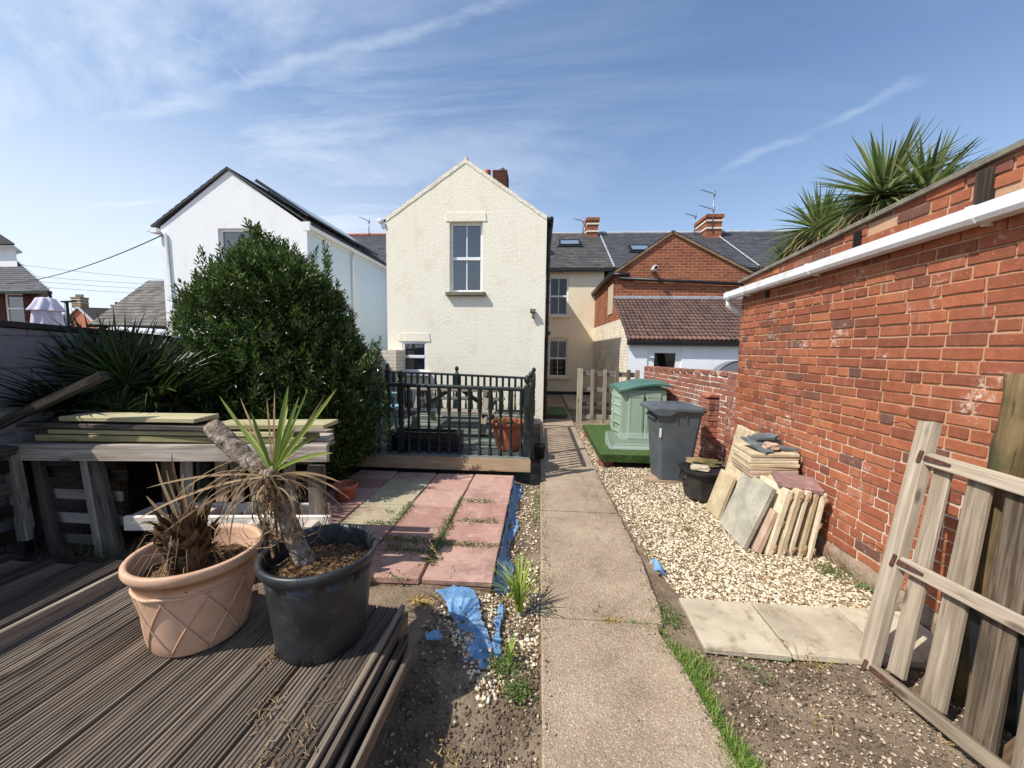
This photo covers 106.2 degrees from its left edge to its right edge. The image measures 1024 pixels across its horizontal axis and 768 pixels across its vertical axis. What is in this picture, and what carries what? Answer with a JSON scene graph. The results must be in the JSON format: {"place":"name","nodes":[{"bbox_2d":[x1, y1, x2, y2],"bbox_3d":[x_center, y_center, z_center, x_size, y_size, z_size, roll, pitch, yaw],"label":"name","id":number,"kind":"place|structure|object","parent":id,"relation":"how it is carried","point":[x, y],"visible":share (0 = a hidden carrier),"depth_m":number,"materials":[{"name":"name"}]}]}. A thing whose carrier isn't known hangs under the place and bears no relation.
{"place":"outdoors","nodes":[
{"label":"outdoors","id":0,"kind":"place"},
{"bbox_2d":[0,234,51,322],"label":"corner house","id":1,"kind":"structure","parent":0,"point":[14,305],"depth_m":17.50,"materials":[{"name":"brick"}]},
{"bbox_2d":[5,294,24,321],"bbox_3d":[-22.532,-3.432,17.486,0.950,1.360,0.068,1,5,4],"label":"window","id":2,"kind":"structure","parent":1,"relation":"in","point":[14,302],"depth_m":17.49,"materials":[{"name":"glass"}]},
{"bbox_2d":[70,294,117,328],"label":"gabled house","id":3,"kind":"structure","parent":0,"point":[81,305],"depth_m":43.15,"materials":[{"name":"red brick"}]},
{"bbox_2d":[88,280,166,328],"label":"slate roofed house","id":4,"kind":"structure","parent":0,"point":[147,298],"depth_m":22.63,"materials":[{"name":"tile"}]},
{"bbox_2d":[0,0,1023,313],"label":"sky","id":5,"kind":"structure","parent":0,"point":[113,113],"materials":[{"name":"blue"}]},
{"bbox_2d":[70,395,1012,767],"bbox_3d":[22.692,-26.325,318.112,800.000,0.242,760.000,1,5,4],"label":"ground","id":6,"kind":"structure","parent":0,"point":[396,595],"depth_m":1.96,"materials":[{"name":"soil"}]},
{"bbox_2d":[26,297,66,325],"bbox_3d":[-9.441,-0.418,7.884,0.530,2.669,0.530,0,5,-4],"label":"parasol","id":7,"kind":"object","parent":6,"relation":"on","point":[44,310],"visible":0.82,"depth_m":7.67,"materials":[{"name":"white fabric"}]},
{"bbox_2d":[0,308,245,546],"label":"fan palm","id":8,"kind":"object","parent":6,"relation":"on","point":[137,372],"visible":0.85,"depth_m":3.02,"materials":[{"name":"green plant"}]},
{"bbox_2d":[23,537,263,591],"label":"grass","id":9,"kind":"structure","parent":6,"relation":"on","point":[98,556],"depth_m":2.54,"materials":[{"name":"green plant"}]},
{"bbox_2d":[0,429,333,558],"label":"pallet bench","id":10,"kind":"object","parent":6,"relation":"on","point":[20,462],"visible":0.56,"depth_m":2.64,"materials":[{"name":"grey wood"}]},
{"bbox_2d":[0,371,110,429],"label":"timber pole","id":11,"kind":"object","parent":10,"relation":"on","point":[41,404],"visible":1,"depth_m":2.45,"materials":[{"name":"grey wood"}]},
{"bbox_2d":[35,432,319,443],"bbox_3d":[-2.326,0.368,2.694,1.903,0.066,0.202,1,5,3],"label":"timber board","id":12,"kind":"object","parent":10,"relation":"on","point":[120,438],"visible":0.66,"depth_m":2.61,"materials":[{"name":"brown wood"}]},
{"bbox_2d":[48,428,284,436],"bbox_3d":[-2.381,0.325,2.685,1.613,0.056,0.183,1,5,3],"label":"timber board","id":13,"kind":"object","parent":12,"relation":"on","point":[263,432],"visible":0.4,"depth_m":2.61,"materials":[{"name":"brown wood"}]},
{"bbox_2d":[16,417,221,431],"bbox_3d":[-2.675,0.280,2.696,1.466,0.046,0.231,1,5,4],"label":"timber board","id":14,"kind":"object","parent":13,"relation":"on","point":[57,423],"visible":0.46,"depth_m":2.61,"materials":[{"name":"grey wood"}]},
{"bbox_2d":[59,412,218,422],"bbox_3d":[-2.595,0.233,2.686,1.001,0.049,0.211,1,5,4],"label":"timber board","id":15,"kind":"object","parent":14,"relation":"on","point":[145,417],"visible":1,"depth_m":2.62,"materials":[{"name":"brown wood"}]},
{"bbox_2d":[222,419,337,428],"bbox_3d":[-1.636,0.277,2.657,0.784,0.048,0.202,1,5,1],"label":"timber board","id":16,"kind":"object","parent":13,"relation":"on","point":[300,424],"visible":0.7,"depth_m":2.60,"materials":[{"name":"brown wood"}]},
{"bbox_2d":[0,320,380,555],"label":"garden wall","id":17,"kind":"structure","parent":6,"relation":"on","point":[18,339],"depth_m":2.79,"materials":[{"name":"grey concrete"}]},
{"bbox_2d":[0,554,398,767],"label":"timber deck","id":18,"kind":"structure","parent":6,"relation":"on","point":[88,679],"depth_m":1.59,"materials":[{"name":"brown wood"}]},
{"bbox_2d":[0,552,256,577],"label":"timber edging","id":19,"kind":"object","parent":18,"relation":"attached to","point":[74,560],"visible":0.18,"depth_m":2.44,"materials":[{"name":"brown wood"}]},
{"bbox_2d":[118,523,263,657],"bbox_3d":[-1.533,1.003,1.889,0.541,0.420,0.541,1,5,4],"label":"plant pot","id":20,"kind":"object","parent":18,"relation":"on","point":[207,605],"visible":0.73,"depth_m":1.74,"materials":[{"name":"plastic"}]},
{"bbox_2d":[118,454,245,614],"bbox_3d":[-1.572,0.663,1.858,0.485,0.692,0.520,5,6,36],"label":"dead palm","id":21,"kind":"object","parent":20,"relation":"in","point":[189,549],"visible":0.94,"depth_m":1.80,"materials":[{"name":"brown plant"}]},
{"bbox_2d":[228,646,356,767],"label":"litter","id":22,"kind":"object","parent":18,"relation":"on","point":[272,741],"visible":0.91,"depth_m":1.42,"materials":[{"name":"brown plant"}]},
{"bbox_2d":[254,523,378,665],"bbox_3d":[-0.923,1.003,1.865,0.530,0.440,0.530,1,5,4],"label":"plant pot","id":23,"kind":"object","parent":18,"relation":"on","point":[318,610],"visible":0.91,"depth_m":1.71,"materials":[{"name":"black plastic"}]},
{"bbox_2d":[129,385,347,567],"bbox_3d":[-1.213,0.491,1.859,0.981,0.996,0.662,3,6,25],"label":"cordyline","id":24,"kind":"object","parent":23,"relation":"in","point":[257,464],"visible":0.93,"depth_m":1.80,"materials":[{"name":"green plant"}]},
{"bbox_2d":[306,604,404,767],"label":"loose board","id":25,"kind":"object","parent":18,"relation":"attached to","point":[322,749],"visible":0.52,"depth_m":1.56,"materials":[{"name":"brown wood"}]},
{"bbox_2d":[319,612,407,767],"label":"loose board","id":26,"kind":"object","parent":18,"relation":"attached to","point":[333,754],"visible":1,"depth_m":1.59,"materials":[{"name":"brown wood"}]},
{"bbox_2d":[334,635,408,767],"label":"loose board","id":27,"kind":"object","parent":18,"relation":"attached to","point":[356,738],"visible":0.81,"depth_m":1.58,"materials":[{"name":"brown wood"}]},
{"bbox_2d":[350,650,411,767],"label":"loose board","id":28,"kind":"object","parent":18,"relation":"attached to","point":[367,746],"visible":1,"depth_m":1.59,"materials":[{"name":"brown wood"}]},
{"bbox_2d":[123,502,331,582],"bbox_3d":[-1.907,1.180,2.706,1.377,0.635,0.331,1,5,4],"label":"pallet","id":29,"kind":"object","parent":6,"relation":"on","point":[314,520],"visible":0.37,"depth_m":2.57,"materials":[{"name":"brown wood"}]},
{"bbox_2d":[146,166,387,349],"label":"white house","id":30,"kind":"structure","parent":6,"relation":"on","point":[210,214],"depth_m":10.06,"materials":[{"name":"paint"}]},
{"bbox_2d":[0,235,162,283],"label":"cable","id":31,"kind":"object","parent":30,"relation":"attached to","point":[92,263],"visible":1,"depth_m":11.97,"materials":[{"name":"black rubber"}]},
{"bbox_2d":[220,229,249,260],"bbox_3d":[-7.100,-3.467,10.054,1.040,1.120,0.060,1,5,4],"label":"window","id":32,"kind":"structure","parent":30,"relation":"in","point":[230,235],"depth_m":10.04,"materials":[{"name":"glass"}]},
{"bbox_2d":[157,217,395,482],"bbox_3d":[-2.746,-0.343,4.790,2.393,3.261,2.935,-4,7,-44],"label":"laurel bush","id":33,"kind":"object","parent":6,"relation":"on","point":[318,350],"visible":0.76,"depth_m":4.07,"materials":[{"name":"green plant"}]},
{"bbox_2d":[378,350,404,412],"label":"painted wall","id":34,"kind":"structure","parent":6,"relation":"on","point":[395,359],"depth_m":8.65,"materials":[{"name":"white brick"}]},
{"bbox_2d":[333,408,533,484],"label":"raised deck","id":35,"kind":"structure","parent":6,"relation":"on","point":[515,465],"depth_m":5.06,"materials":[{"name":"grey paint"}]},
{"bbox_2d":[391,428,463,450],"bbox_3d":[-1.175,0.778,5.376,0.970,0.262,0.275,1,5,4],"label":"planter trough","id":36,"kind":"object","parent":35,"relation":"on","point":[433,439],"visible":0.57,"depth_m":5.26,"materials":[{"name":"black plastic"}]},
{"bbox_2d":[338,370,530,456],"bbox_3d":[-1.082,0.409,5.115,2.648,1.166,0.097,1,5,4],"label":"balustrade","id":37,"kind":"object","parent":35,"relation":"on","point":[401,385],"visible":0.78,"depth_m":5.07,"materials":[{"name":"black metal"}]},
{"bbox_2d":[393,387,504,435],"bbox_3d":[-1.003,0.421,6.877,1.600,0.713,1.870,1,5,4],"label":"picnic table","id":38,"kind":"object","parent":35,"relation":"on","point":[433,411],"visible":0.56,"depth_m":6.48,"materials":[{"name":"grey wood"}]},
{"bbox_2d":[384,363,523,411],"bbox_3d":[-1.213,0.095,8.448,3.251,1.075,0.097,1,5,4],"label":"balustrade","id":39,"kind":"object","parent":35,"relation":"on","point":[456,375],"visible":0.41,"depth_m":8.42,"materials":[{"name":"green paint"}]},
{"bbox_2d":[491,418,523,451],"bbox_3d":[-0.048,0.718,5.421,0.498,0.400,0.498,1,5,4],"label":"plant pot","id":40,"kind":"object","parent":35,"relation":"on","point":[515,436],"visible":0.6,"depth_m":5.26,"materials":[{"name":"ceramic"}]},
{"bbox_2d":[528,367,535,448],"bbox_3d":[0.344,0.275,6.744,0.097,1.062,3.102,1,5,4],"label":"balustrade","id":41,"kind":"object","parent":35,"relation":"on","point":[532,375],"visible":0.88,"depth_m":6.16,"materials":[{"name":"green paint"}]},
{"bbox_2d":[370,491,511,593],"bbox_3d":[-1.063,1.359,3.849,2.000,0.118,2.240,1,5,4],"label":"terrace base","id":42,"kind":"object","parent":6,"relation":"on","point":[484,589],"visible":0.08,"depth_m":2.71,"materials":[{"name":"concrete"}]},
{"bbox_2d":[266,470,513,587],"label":"terrace paving","id":43,"kind":"structure","parent":42,"relation":"on","point":[434,497],"depth_m":3.62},
{"bbox_2d":[332,479,357,502],"bbox_3d":[-1.765,1.148,4.072,0.254,0.200,0.254,1,5,4],"label":"plant pot","id":44,"kind":"object","parent":43,"relation":"on","point":[347,487],"visible":0.88,"depth_m":4.01,"materials":[{"name":"ceramic"}]},
{"bbox_2d":[378,605,538,767],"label":"gravel","id":45,"kind":"structure","parent":6,"relation":"on","point":[525,765],"depth_m":1.91,"materials":[{"name":"beige gravel"}]},
{"bbox_2d":[435,585,494,669],"bbox_3d":[-0.273,1.477,2.386,0.240,0.152,0.640,-2,6,-27],"label":"weed membrane","id":46,"kind":"object","parent":6,"relation":"on","point":[465,599],"visible":0.9,"depth_m":2.38,"materials":[{"name":"blue plastic"}]},
{"bbox_2d":[438,485,539,707],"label":"gravel","id":47,"kind":"structure","parent":6,"relation":"on","point":[526,642],"depth_m":2.40,"materials":[{"name":"beige gravel"}]},
{"bbox_2d":[377,157,613,423],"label":"cream house","id":48,"kind":"structure","parent":6,"relation":"on","point":[487,274],"depth_m":8.99,"materials":[{"name":"beige paint"}]},
{"bbox_2d":[398,333,429,375],"bbox_3d":[-2.322,-0.700,9.141,0.770,1.005,0.182,1,5,4],"label":"window","id":49,"kind":"structure","parent":48,"relation":"in","point":[414,344],"depth_m":9.18,"materials":[{"name":"white plastic"}]},
{"bbox_2d":[445,212,486,295],"bbox_3d":[-1.060,-2.980,8.895,0.950,1.875,0.272,1,5,4],"label":"window","id":50,"kind":"structure","parent":48,"relation":"in","point":[466,238],"depth_m":8.98,"materials":[{"name":"glass"}]},
{"bbox_2d":[547,337,568,378],"bbox_3d":[1.791,-1.017,14.984,0.888,1.651,0.230,1,5,4],"label":"window","id":51,"kind":"structure","parent":48,"relation":"in","point":[557,363],"depth_m":15.06,"materials":[{"name":"white plastic"}]},
{"bbox_2d":[549,273,569,317],"bbox_3d":[1.794,-3.388,14.773,0.897,1.671,0.233,1,5,4],"label":"window","id":52,"kind":"structure","parent":48,"relation":"in","point":[558,289],"depth_m":14.85,"materials":[{"name":"white plastic"}]},
{"bbox_2d":[492,603,502,657],"bbox_3d":[-0.088,1.503,2.365,0.060,0.046,0.421,1,5,1],"label":"weed membrane","id":53,"kind":"object","parent":6,"relation":"on","point":[497,638],"visible":0.98,"depth_m":2.32,"materials":[{"name":"blue plastic"}]},
{"bbox_2d":[493,480,521,597],"bbox_3d":[0.006,1.335,3.769,0.125,0.133,2.276,1,5,4],"label":"weed membrane","id":54,"kind":"object","parent":6,"relation":"on","point":[503,557],"visible":0.95,"depth_m":3.36,"materials":[{"name":"blue plastic"}]},
{"bbox_2d":[481,552,550,613],"bbox_3d":[0.042,1.320,2.532,0.475,0.361,0.491,1,5,4],"label":"strap leaf plant","id":55,"kind":"object","parent":6,"relation":"on","point":[518,589],"visible":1,"depth_m":2.54,"materials":[{"name":"green plant"}]},
{"bbox_2d":[576,368,639,422],"bbox_3d":[2.001,0.263,8.066,1.275,1.162,0.092,1,5,4],"label":"pallet fence","id":56,"kind":"object","parent":6,"relation":"on","point":[604,373],"visible":0.67,"depth_m":8.06,"materials":[{"name":"brown wood"}]},
{"bbox_2d":[583,424,649,465],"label":"turf platform","id":57,"kind":"structure","parent":6,"relation":"on","point":[601,438],"depth_m":6.18,"materials":[{"name":"green plant"}]},
{"bbox_2d":[609,379,671,439],"bbox_3d":[2.307,0.419,7.116,0.871,1.034,1.105,1,5,4],"label":"storage box","id":58,"kind":"object","parent":57,"relation":"on","point":[628,411],"visible":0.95,"depth_m":6.66,"materials":[{"name":"green plastic"}]},
{"bbox_2d":[627,393,643,438],"bbox_3d":[2.136,0.551,6.648,0.260,0.800,0.028,1,5,4],"label":"door","id":59,"kind":"structure","parent":58,"relation":"in","point":[635,410],"depth_m":6.64,"materials":[{"name":"green plastic"}]},
{"bbox_2d":[644,393,661,438],"bbox_3d":[2.423,0.557,6.628,0.265,0.800,0.028,1,5,4],"label":"door","id":60,"kind":"structure","parent":58,"relation":"in","point":[649,396],"depth_m":6.60,"materials":[{"name":"green plastic"}]},
{"bbox_2d":[363,496,873,710],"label":"weeds","id":61,"kind":"object","parent":6,"relation":"on","point":[831,569],"visible":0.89,"depth_m":2.70,"materials":[{"name":"green plant"}]},
{"bbox_2d":[530,489,765,767],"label":"grass","id":62,"kind":"structure","parent":6,"relation":"on","point":[741,757],"depth_m":1.94,"materials":[{"name":"green plant"}]},
{"bbox_2d":[591,214,758,411],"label":"brick house","id":63,"kind":"structure","parent":6,"relation":"on","point":[660,301],"depth_m":10.69,"materials":[{"name":"red brick"}]},
{"bbox_2d":[647,347,681,367],"bbox_3d":[3.579,0.057,9.144,0.790,1.860,0.120,1,5,4],"label":"window","id":64,"kind":"structure","parent":63,"relation":"in","point":[656,356],"depth_m":9.09,"materials":[{"name":"white plastic"}]},
{"bbox_2d":[644,366,737,464],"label":"brick wall","id":65,"kind":"structure","parent":6,"relation":"on","point":[712,393],"depth_m":5.47,"materials":[{"name":"red brick"}]},
{"bbox_2d":[426,540,960,767],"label":"dry weeds","id":66,"kind":"object","parent":6,"relation":"on","point":[814,723],"visible":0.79,"depth_m":1.84,"materials":[{"name":"plant"}]},
{"bbox_2d":[379,601,1013,767],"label":"soil clods","id":67,"kind":"object","parent":6,"relation":"on","point":[764,723],"visible":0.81,"depth_m":1.88,"materials":[{"name":"brown soil"}]},
{"bbox_2d":[713,361,738,371],"bbox_3d":[4.895,-0.209,8.321,1.267,0.615,0.374,1,5,4],"label":"rounded cover","id":68,"kind":"object","parent":6,"relation":"on","point":[729,366],"visible":0.2,"depth_m":8.15,"materials":[{"name":"grey"}]},
{"bbox_2d":[595,466,873,608],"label":"gravel","id":69,"kind":"structure","parent":6,"relation":"on","point":[749,569],"depth_m":3.23,"materials":[{"name":"beige gravel"}]},
{"bbox_2d":[642,475,682,483],"bbox_3d":[2.165,1.294,5.193,0.751,0.045,0.200,1,5,1],"label":"plank","id":70,"kind":"object","parent":69,"relation":"on","point":[650,479],"visible":0.5,"depth_m":5.10,"materials":[{"name":"brown wood"}]},
{"bbox_2d":[640,401,707,480],"bbox_3d":[2.179,0.775,5.266,0.736,1.060,0.622,1,5,4],"label":"wheelie bin","id":71,"kind":"object","parent":69,"relation":"on","point":[673,428],"visible":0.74,"depth_m":5.02,"materials":[{"name":"grey plastic"}]},
{"bbox_2d":[678,462,725,501],"bbox_3d":[2.341,1.179,4.627,0.635,0.355,0.500,1,5,4],"label":"bucket","id":72,"kind":"object","parent":69,"relation":"on","point":[698,485],"visible":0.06,"depth_m":4.47,"materials":[{"name":"plastic"}]},
{"bbox_2d":[685,457,723,467],"bbox_3d":[2.344,0.960,4.690,0.428,0.104,0.188,2,5,11],"label":"stone","id":73,"kind":"object","parent":72,"relation":"on","point":[711,463],"visible":0.93,"depth_m":4.64,"materials":[{"name":"brown stone"}]},
{"bbox_2d":[706,469,735,519],"bbox_3d":[2.237,1.180,4.126,0.172,0.461,0.323,2,5,9],"label":"paving slab","id":74,"kind":"object","parent":69,"relation":"on","point":[720,493],"depth_m":4.07,"materials":[{"name":"beige stone"}]},
{"bbox_2d":[722,463,742,514],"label":"paving slab","id":75,"kind":"object","parent":69,"relation":"on","point":[735,472],"depth_m":4.02,"materials":[{"name":"beige stone"}]},
{"bbox_2d":[725,424,757,470],"bbox_3d":[2.450,0.937,4.215,0.216,0.930,0.424,2,5,10],"label":"paving slab","id":76,"kind":"object","parent":69,"relation":"on","point":[742,431],"depth_m":4.27,"materials":[{"name":"beige stone"}]},
{"bbox_2d":[719,472,776,549],"bbox_3d":[2.200,1.168,3.623,0.245,0.577,0.523,1,5,7],"label":"paving slab","id":77,"kind":"object","parent":69,"relation":"on","point":[749,502],"depth_m":3.56,"materials":[{"name":"grey stone"}]},
{"bbox_2d":[732,461,768,476],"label":"paving slab","id":78,"kind":"object","parent":77,"relation":"on","point":[746,472],"depth_m":3.71,"materials":[{"name":"beige stone"}]},
{"bbox_2d":[731,458,798,473],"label":"paving slab","id":79,"kind":"object","parent":78,"relation":"on","point":[756,471],"depth_m":3.65,"materials":[{"name":"beige stone"}]},
{"bbox_2d":[731,455,797,470],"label":"paving slab","id":80,"kind":"object","parent":79,"relation":"on","point":[741,462],"depth_m":3.65,"materials":[{"name":"beige stone"}]},
{"bbox_2d":[733,453,799,467],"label":"paving slab","id":81,"kind":"object","parent":80,"relation":"on","point":[770,465],"depth_m":3.64,"materials":[{"name":"beige stone"}]},
{"bbox_2d":[732,449,798,463],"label":"paving slab","id":82,"kind":"object","parent":81,"relation":"on","point":[769,461],"depth_m":3.63,"materials":[{"name":"beige stone"}]},
{"bbox_2d":[732,446,798,459],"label":"paving slab","id":83,"kind":"object","parent":82,"relation":"on","point":[762,458],"depth_m":3.64,"materials":[{"name":"beige stone"}]},
{"bbox_2d":[733,443,799,456],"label":"paving slab","id":84,"kind":"object","parent":83,"relation":"on","point":[748,449],"depth_m":3.67,"materials":[{"name":"beige stone"}]},
{"bbox_2d":[740,436,773,453],"bbox_3d":[2.416,0.597,3.784,0.151,0.094,0.350,0,5,-14],"label":"slate piece","id":85,"kind":"object","parent":84,"relation":"on","point":[755,444],"visible":0.8,"depth_m":3.75,"materials":[{"name":"stone"}]},
{"bbox_2d":[747,435,781,444],"bbox_3d":[2.570,0.571,3.909,0.307,0.066,0.193,3,5,19],"label":"slate piece","id":86,"kind":"object","parent":84,"relation":"on","point":[779,441],"visible":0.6,"depth_m":3.85,"materials":[{"name":"stone"}]},
{"bbox_2d":[752,432,778,439],"bbox_3d":[2.560,0.529,3.871,0.251,0.054,0.162,1,5,4],"label":"slate piece","id":87,"kind":"object","parent":86,"relation":"on","point":[766,436],"visible":1,"depth_m":3.84,"materials":[{"name":"stone"}]},
{"bbox_2d":[749,507,777,553],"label":"paving slab","id":88,"kind":"object","parent":69,"relation":"on","point":[760,538],"depth_m":3.34,"materials":[{"name":"pink stone"}]},
{"bbox_2d":[786,490,811,556],"bbox_3d":[2.459,1.173,3.499,0.167,0.598,0.502,1,5,4],"label":"paving slab","id":89,"kind":"object","parent":69,"relation":"on","point":[792,548],"depth_m":3.27,"materials":[{"name":"beige stone"}]},
{"bbox_2d":[794,493,819,556],"bbox_3d":[2.534,1.174,3.497,0.148,0.600,0.502,1,5,4],"label":"paving slab","id":90,"kind":"object","parent":69,"relation":"on","point":[801,542],"depth_m":3.27,"materials":[{"name":"beige stone"}]},
{"bbox_2d":[804,492,828,558],"bbox_3d":[2.606,1.184,3.486,0.138,0.584,0.509,1,5,4],"label":"paving slab","id":91,"kind":"object","parent":69,"relation":"on","point":[817,524],"depth_m":3.25,"materials":[{"name":"beige stone"}]},
{"bbox_2d":[771,470,824,494],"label":"paving slab","id":92,"kind":"object","parent":91,"relation":"on","point":[792,481],"depth_m":3.35,"materials":[{"name":"pink stone"}]},
{"bbox_2d":[719,230,799,269],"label":"grey roofed house","id":93,"kind":"structure","parent":6,"relation":"on","point":[747,244],"depth_m":16.38,"materials":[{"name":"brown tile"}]},
{"bbox_2d":[757,475,793,555],"bbox_3d":[2.312,1.170,3.527,0.192,0.592,0.512,1,5,4],"label":"paving slab","id":94,"kind":"object","parent":6,"relation":"on","point":[782,499],"depth_m":3.30,"materials":[{"name":"beige stone"}]},
{"bbox_2d":[768,474,805,556],"bbox_3d":[2.389,1.170,3.503,0.198,0.606,0.513,1,5,4],"label":"paving slab","id":95,"kind":"object","parent":6,"relation":"on","point":[799,495],"depth_m":3.27,"materials":[{"name":"beige stone"}]},
{"bbox_2d":[755,179,854,267],"bbox_3d":[4.105,-0.673,5.272,1.406,4.084,1.584,1,5,4],"label":"cabbage palm","id":96,"kind":"object","parent":6,"relation":"on","point":[800,245],"visible":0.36,"depth_m":5.10,"materials":[{"name":"green plant"}]},
{"bbox_2d":[679,598,933,668],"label":"slab paving","id":97,"kind":"structure","parent":6,"relation":"on","point":[749,630],"depth_m":2.37,"materials":[{"name":"stone"}]},
{"bbox_2d":[723,138,1023,633],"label":"brick wall","id":98,"kind":"structure","parent":6,"relation":"on","point":[857,338],"depth_m":2.75,"materials":[{"name":"brick"}]},
{"bbox_2d":[786,115,997,246],"bbox_3d":[3.997,-0.671,4.228,1.698,4.229,1.829,1,5,4],"label":"cabbage palm","id":99,"kind":"object","parent":6,"relation":"on","point":[889,183],"visible":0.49,"depth_m":3.93,"materials":[{"name":"green plant"}]},
{"bbox_2d":[858,421,1023,767],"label":"leaning gate","id":100,"kind":"structure","parent":6,"relation":"on","point":[977,735],"depth_m":1.88,"materials":[{"name":"brown wood"}]},
{"bbox_2d":[950,373,1023,705],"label":"timber post","id":101,"kind":"object","parent":6,"relation":"on","point":[1006,453],"visible":0.29,"depth_m":1.90,"materials":[{"name":"brown wood"}]},
{"bbox_2d":[965,607,1023,736],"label":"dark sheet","id":102,"kind":"object","parent":6,"relation":"on","point":[972,630],"visible":0.14,"depth_m":1.75,"materials":[{"name":"black plastic"}]},
{"bbox_2d":[998,736,1015,765],"bbox_3d":[2.166,1.343,1.510,0.091,0.650,0.307,-4,7,-40],"label":"split timber","id":103,"kind":"object","parent":6,"relation":"on","point":[1005,752],"depth_m":1.63,"materials":[{"name":"brown wood"}]},
{"bbox_2d":[562,394,607,409],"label":"yard paving","id":104,"kind":"structure","parent":0,"point":[571,401],"depth_m":13.25,"materials":[{"name":"grey concrete"}]},
{"bbox_2d":[577,429,603,470],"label":"gravel","id":105,"kind":"structure","parent":0,"point":[581,433],"depth_m":6.71,"materials":[{"name":"beige gravel"}]},
{"bbox_2d":[540,394,739,767],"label":"path","id":106,"kind":"structure","parent":0,"point":[620,700],"depth_m":2.22,"materials":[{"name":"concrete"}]},
{"bbox_2d":[533,443,545,458],"bbox_3d":[0.437,1.073,6.152,0.200,0.220,0.200,1,5,4],"label":"planter","id":107,"kind":"object","parent":106,"relation":"on","point":[539,450],"visible":1,"depth_m":6.08,"materials":[{"name":"black plastic"}]},
{"bbox_2d":[546,407,567,418],"bbox_3d":[1.127,0.772,10.354,0.640,0.133,1.320,1,5,4],"label":"turf step","id":108,"kind":"object","parent":106,"relation":"on","point":[556,412],"visible":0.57,"depth_m":9.83,"materials":[{"name":"green plant"}]},
{"bbox_2d":[689,650,1012,767],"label":"gravel","id":109,"kind":"structure","parent":0,"point":[888,759],"depth_m":1.84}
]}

